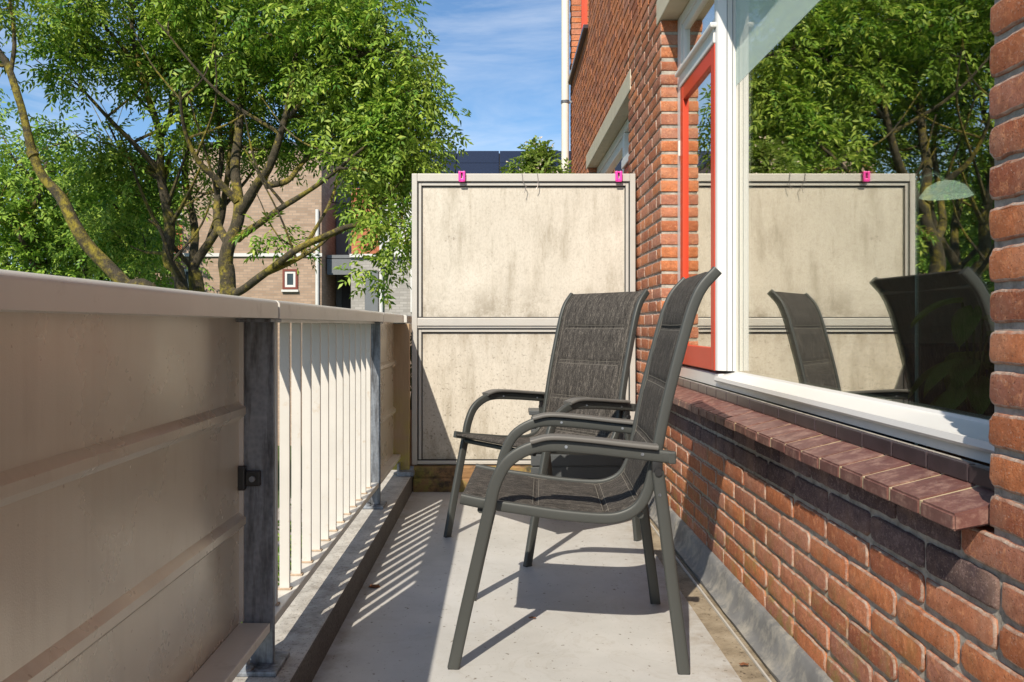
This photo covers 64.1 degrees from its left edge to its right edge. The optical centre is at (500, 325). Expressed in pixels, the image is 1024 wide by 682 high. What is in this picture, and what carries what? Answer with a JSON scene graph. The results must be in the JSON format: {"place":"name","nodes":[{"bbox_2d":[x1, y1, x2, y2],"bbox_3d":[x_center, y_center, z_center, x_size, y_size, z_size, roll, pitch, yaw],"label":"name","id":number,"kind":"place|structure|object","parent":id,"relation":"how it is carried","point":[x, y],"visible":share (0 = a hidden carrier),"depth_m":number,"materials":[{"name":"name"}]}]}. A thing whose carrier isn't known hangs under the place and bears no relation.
{"place":"outdoors","nodes":[
{"label":"outdoors","id":0,"kind":"place"},
{"bbox_2d":[134,142,352,445],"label":"tan brick building","id":1,"kind":"structure","parent":0,"point":[307,285],"depth_m":26.00,"materials":[{"name":"beige brick"}]},
{"bbox_2d":[184,269,188,286],"bbox_3d":[-9.880,-1.453,25.974,0.347,0.667,0.049,0,0,0],"label":"window","id":2,"kind":"structure","parent":1,"relation":"in","point":[186,270],"depth_m":25.99,"materials":[{"name":"grey glass"}]},
{"bbox_2d":[282,269,297,288],"bbox_3d":[-6.667,-1.467,25.974,0.480,0.640,0.049,0,0,0],"label":"window","id":3,"kind":"structure","parent":1,"relation":"in","point":[289,277],"depth_m":25.97,"materials":[{"name":"red paint"}]},
{"bbox_2d":[278,446,290,507],"bbox_3d":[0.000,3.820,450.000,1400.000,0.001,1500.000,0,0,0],"label":"ground","id":4,"kind":"structure","parent":0,"point":[279,475],"depth_m":20.84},
{"bbox_2d":[0,71,37,260],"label":"broadleaf tree","id":5,"kind":"object","parent":4,"relation":"on","point":[6,114],"visible":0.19,"depth_m":15.29,"materials":[{"name":"green plant"}]},
{"bbox_2d":[0,106,152,280],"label":"broadleaf tree","id":6,"kind":"object","parent":4,"relation":"on","point":[25,238],"visible":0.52,"depth_m":13.59,"materials":[{"name":"green plant"}]},
{"bbox_2d":[1,175,185,286],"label":"broadleaf tree","id":7,"kind":"object","parent":4,"relation":"on","point":[179,223],"depth_m":23.74,"materials":[{"name":"green plant"}]},
{"bbox_2d":[51,98,213,290],"bbox_3d":[-7.360,-0.300,16.059,3.397,8.258,2.892,0,0,0],"label":"broadleaf tree","id":8,"kind":"object","parent":4,"relation":"on","point":[161,272],"visible":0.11,"depth_m":15.90,"materials":[{"name":"green plant"}]},
{"bbox_2d":[278,503,290,584],"bbox_3d":[-2.463,3.178,11.497,2.511,1.418,2.596,0,0,26],"label":"garden shrub","id":9,"kind":"object","parent":4,"relation":"on","point":[279,550],"visible":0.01,"depth_m":11.11,"materials":[{"name":"green plant"}]},
{"bbox_2d":[327,188,411,323],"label":"grey brick house","id":10,"kind":"structure","parent":4,"relation":"on","point":[402,295],"depth_m":26.30,"materials":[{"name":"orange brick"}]},
{"bbox_2d":[342,280,350,323],"bbox_3d":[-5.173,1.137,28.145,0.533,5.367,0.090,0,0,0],"label":"door","id":11,"kind":"structure","parent":10,"relation":"in","point":[346,290],"depth_m":28.10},
{"bbox_2d":[348,212,350,253],"bbox_3d":[-5.067,-3.200,28.164,0.320,1.493,0.049,0,0,0],"label":"window","id":12,"kind":"structure","parent":10,"relation":"in","point":[349,250],"depth_m":28.14,"materials":[{"name":"grey glass"}]},
{"bbox_2d":[365,271,377,311],"bbox_3d":[-4.133,-0.340,26.269,0.427,2.840,0.058,0,0,0],"label":"door","id":13,"kind":"structure","parent":10,"relation":"in","point":[369,306],"depth_m":26.24,"materials":[{"name":"grey"}]},
{"bbox_2d":[410,269,411,311],"bbox_3d":[-2.720,-1.120,26.275,0.320,1.387,0.049,0,0,0],"label":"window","id":14,"kind":"structure","parent":10,"relation":"in","point":[410,269],"depth_m":26.25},
{"bbox_2d":[561,0,1023,681],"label":"brick house","id":15,"kind":"structure","parent":4,"relation":"on","point":[777,158],"depth_m":2.46,"materials":[{"name":"brick"}]},
{"bbox_2d":[581,0,588,30],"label":"upper window","id":16,"kind":"structure","parent":15,"relation":"in","point":[584,3],"depth_m":8.72,"materials":[{"name":"red paint"}]},
{"bbox_2d":[597,119,629,173],"bbox_3d":[0.888,-0.557,6.030,0.125,1.635,2.260,0,0,0],"label":"neighbour window","id":17,"kind":"structure","parent":15,"relation":"in","point":[616,158],"depth_m":6.01,"materials":[{"name":"grey glass"}]},
{"bbox_2d":[675,0,993,463],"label":"window","id":18,"kind":"structure","parent":15,"relation":"in","point":[805,90],"depth_m":2.43,"materials":[{"name":"white paint"}]},
{"bbox_2d":[915,170,973,445],"bbox_3d":[1.462,0.145,2.800,0.293,1.350,0.220,0,0,0],"label":"floor lamp","id":19,"kind":"object","parent":15,"relation":"on","point":[944,189],"visible":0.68,"depth_m":2.79,"materials":[{"name":"metal"}]},
{"bbox_2d":[908,297,993,466],"bbox_3d":[1.130,0.377,1.932,0.299,0.886,0.305,0,0,0],"label":"houseplant","id":20,"kind":"object","parent":15,"relation":"on","point":[963,374],"visible":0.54,"depth_m":1.89,"materials":[{"name":"plant"}]},
{"bbox_2d":[278,498,290,585],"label":"path","id":21,"kind":"structure","parent":0,"point":[279,528],"depth_m":15.67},
{"bbox_2d":[0,0,155,286],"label":"leaning tree","id":22,"kind":"object","parent":21,"relation":"on","point":[107,265],"visible":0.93,"depth_m":7.48,"materials":[{"name":"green plant"}]},
{"bbox_2d":[2,0,264,291],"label":"ash tree","id":23,"kind":"object","parent":21,"relation":"on","point":[90,48],"visible":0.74,"depth_m":9.49,"materials":[{"name":"green plant"}]},
{"bbox_2d":[109,0,473,309],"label":"ash tree","id":24,"kind":"object","parent":21,"relation":"on","point":[345,42],"visible":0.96,"depth_m":8.53,"materials":[{"name":"green plant"}]},
{"bbox_2d":[0,0,570,279],"label":"sky","id":25,"kind":"structure","parent":0,"point":[502,57],"materials":[{"name":"blue"}]},
{"bbox_2d":[342,151,570,187],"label":"solar roof house","id":26,"kind":"structure","parent":0,"point":[483,162],"depth_m":33.14,"materials":[{"name":"black brick"}]},
{"bbox_2d":[500,135,573,173],"bbox_3d":[0.204,-0.116,4.865,0.498,2.062,0.458,0,0,-30],"label":"flowering shrub","id":27,"kind":"object","parent":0,"point":[535,159],"visible":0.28,"depth_m":4.82,"materials":[{"name":"green plant"}]},
{"bbox_2d":[796,343,993,447],"bbox_3d":[2.300,0.450,3.415,1.900,0.740,0.730,0,0,0],"label":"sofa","id":28,"kind":"object","parent":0,"point":[898,370],"visible":0.06,"depth_m":3.55,"materials":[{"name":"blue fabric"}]},
{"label":"balcony slab","id":29,"kind":"structure","parent":0,"visible":0},
{"bbox_2d":[232,466,413,681],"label":"balcony kerb","id":30,"kind":"structure","parent":29,"relation":"on","point":[308,624],"depth_m":2.57,"materials":[{"name":"concrete"}]},
{"bbox_2d":[0,269,403,681],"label":"balcony railing","id":31,"kind":"object","parent":30,"relation":"on","point":[138,483],"visible":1,"depth_m":1.52,"materials":[{"name":"metal"}]},
{"bbox_2d":[392,324,409,469],"bbox_3d":[-0.552,0.393,4.522,0.104,0.805,0.045,0,0,0],"label":"wooden post","id":32,"kind":"object","parent":30,"relation":"on","point":[401,390],"visible":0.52,"depth_m":4.50,"materials":[{"name":"brown wood"}]},
{"bbox_2d":[393,315,411,395],"bbox_3d":[-0.585,0.380,6.720,0.110,0.881,4.160,0,0,0],"label":"balcony railing","id":33,"kind":"object","parent":30,"relation":"on","point":[407,319],"visible":0.14,"depth_m":4.78,"materials":[{"name":"metal"}]},
{"bbox_2d":[397,462,414,475],"bbox_3d":[-0.515,0.785,4.470,0.090,0.070,0.060,0,0,0],"label":"steel bracket","id":34,"kind":"object","parent":30,"relation":"on","point":[400,472],"visible":1,"depth_m":4.44,"materials":[{"name":"grey metal"}]},
{"bbox_2d":[410,333,413,465],"bbox_3d":[-0.537,0.385,4.921,0.346,0.871,0.372,0,0,0],"label":"wooden post","id":35,"kind":"object","parent":30,"relation":"on","point":[411,403],"visible":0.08,"depth_m":4.83,"materials":[{"name":"brown wood"}]},
{"bbox_2d":[312,492,741,681],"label":"balcony floor","id":36,"kind":"structure","parent":29,"relation":"on","point":[579,591],"depth_m":2.61,"materials":[{"name":"grey concrete"}]},
{"bbox_2d":[369,584,379,587],"bbox_3d":[-0.440,0.911,2.860,0.042,0.008,0.020,0,0,0],"label":"dead leaf","id":37,"kind":"object","parent":36,"relation":"on","point":[374,585],"visible":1,"depth_m":2.85,"materials":[{"name":"brown plant"}]},
{"bbox_2d":[413,478,469,491],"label":"timber beam","id":38,"kind":"structure","parent":36,"relation":"on","point":[432,484],"depth_m":4.50,"materials":[{"name":"brown wood"}]},
{"bbox_2d":[414,464,531,477],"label":"timber beam","id":39,"kind":"structure","parent":38,"relation":"on","point":[434,470],"depth_m":4.51,"materials":[{"name":"brown wood"}]},
{"bbox_2d":[412,174,634,464],"bbox_3d":[0.136,-0.035,4.575,1.256,1.620,0.050,0,0,0],"label":"privacy screen","id":40,"kind":"object","parent":39,"relation":"on","point":[504,266],"visible":0.6,"depth_m":4.57,"materials":[{"name":"concrete"}]},
{"bbox_2d":[458,171,465,181],"bbox_3d":[-0.213,-0.826,4.570,0.038,0.060,0.080,0,0,0],"label":"clothes peg","id":41,"kind":"object","parent":40,"relation":"attached to","point":[460,179],"visible":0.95,"depth_m":4.53,"materials":[{"name":"pink plastic"}]},
{"bbox_2d":[614,171,621,181],"bbox_3d":[0.657,-0.826,4.570,0.038,0.060,0.080,0,0,0],"label":"clothes peg","id":42,"kind":"object","parent":40,"relation":"attached to","point":[616,173],"visible":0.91,"depth_m":4.53,"materials":[{"name":"pink plastic"}]},
{"bbox_2d":[443,289,649,566],"bbox_3d":[0.213,0.380,3.543,0.730,1.076,0.593,0,0,-38],"label":"garden chair","id":43,"kind":"object","parent":36,"relation":"on","point":[591,354],"visible":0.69,"depth_m":3.62,"materials":[{"name":"fabric"}]},
{"bbox_2d":[528,408,622,478],"bbox_3d":[0.400,0.654,4.324,0.500,0.425,0.143,0,0,0],"label":"storage box","id":44,"kind":"object","parent":36,"relation":"on","point":[586,466],"visible":0.18,"depth_m":4.26,"materials":[{"name":"grey plastic"}]},
{"bbox_2d":[447,266,721,674],"bbox_3d":[0.238,0.380,2.440,0.730,1.076,0.593,0,0,3],"label":"garden chair","id":45,"kind":"object","parent":36,"relation":"on","point":[628,488],"visible":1,"depth_m":2.21,"materials":[{"name":"metal"}]},
{"bbox_2d":[631,518,776,681],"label":"floor gutter","id":46,"kind":"object","parent":29,"relation":"on","point":[729,646],"depth_m":2.50,"materials":[{"name":"beige concrete"}]}
]}

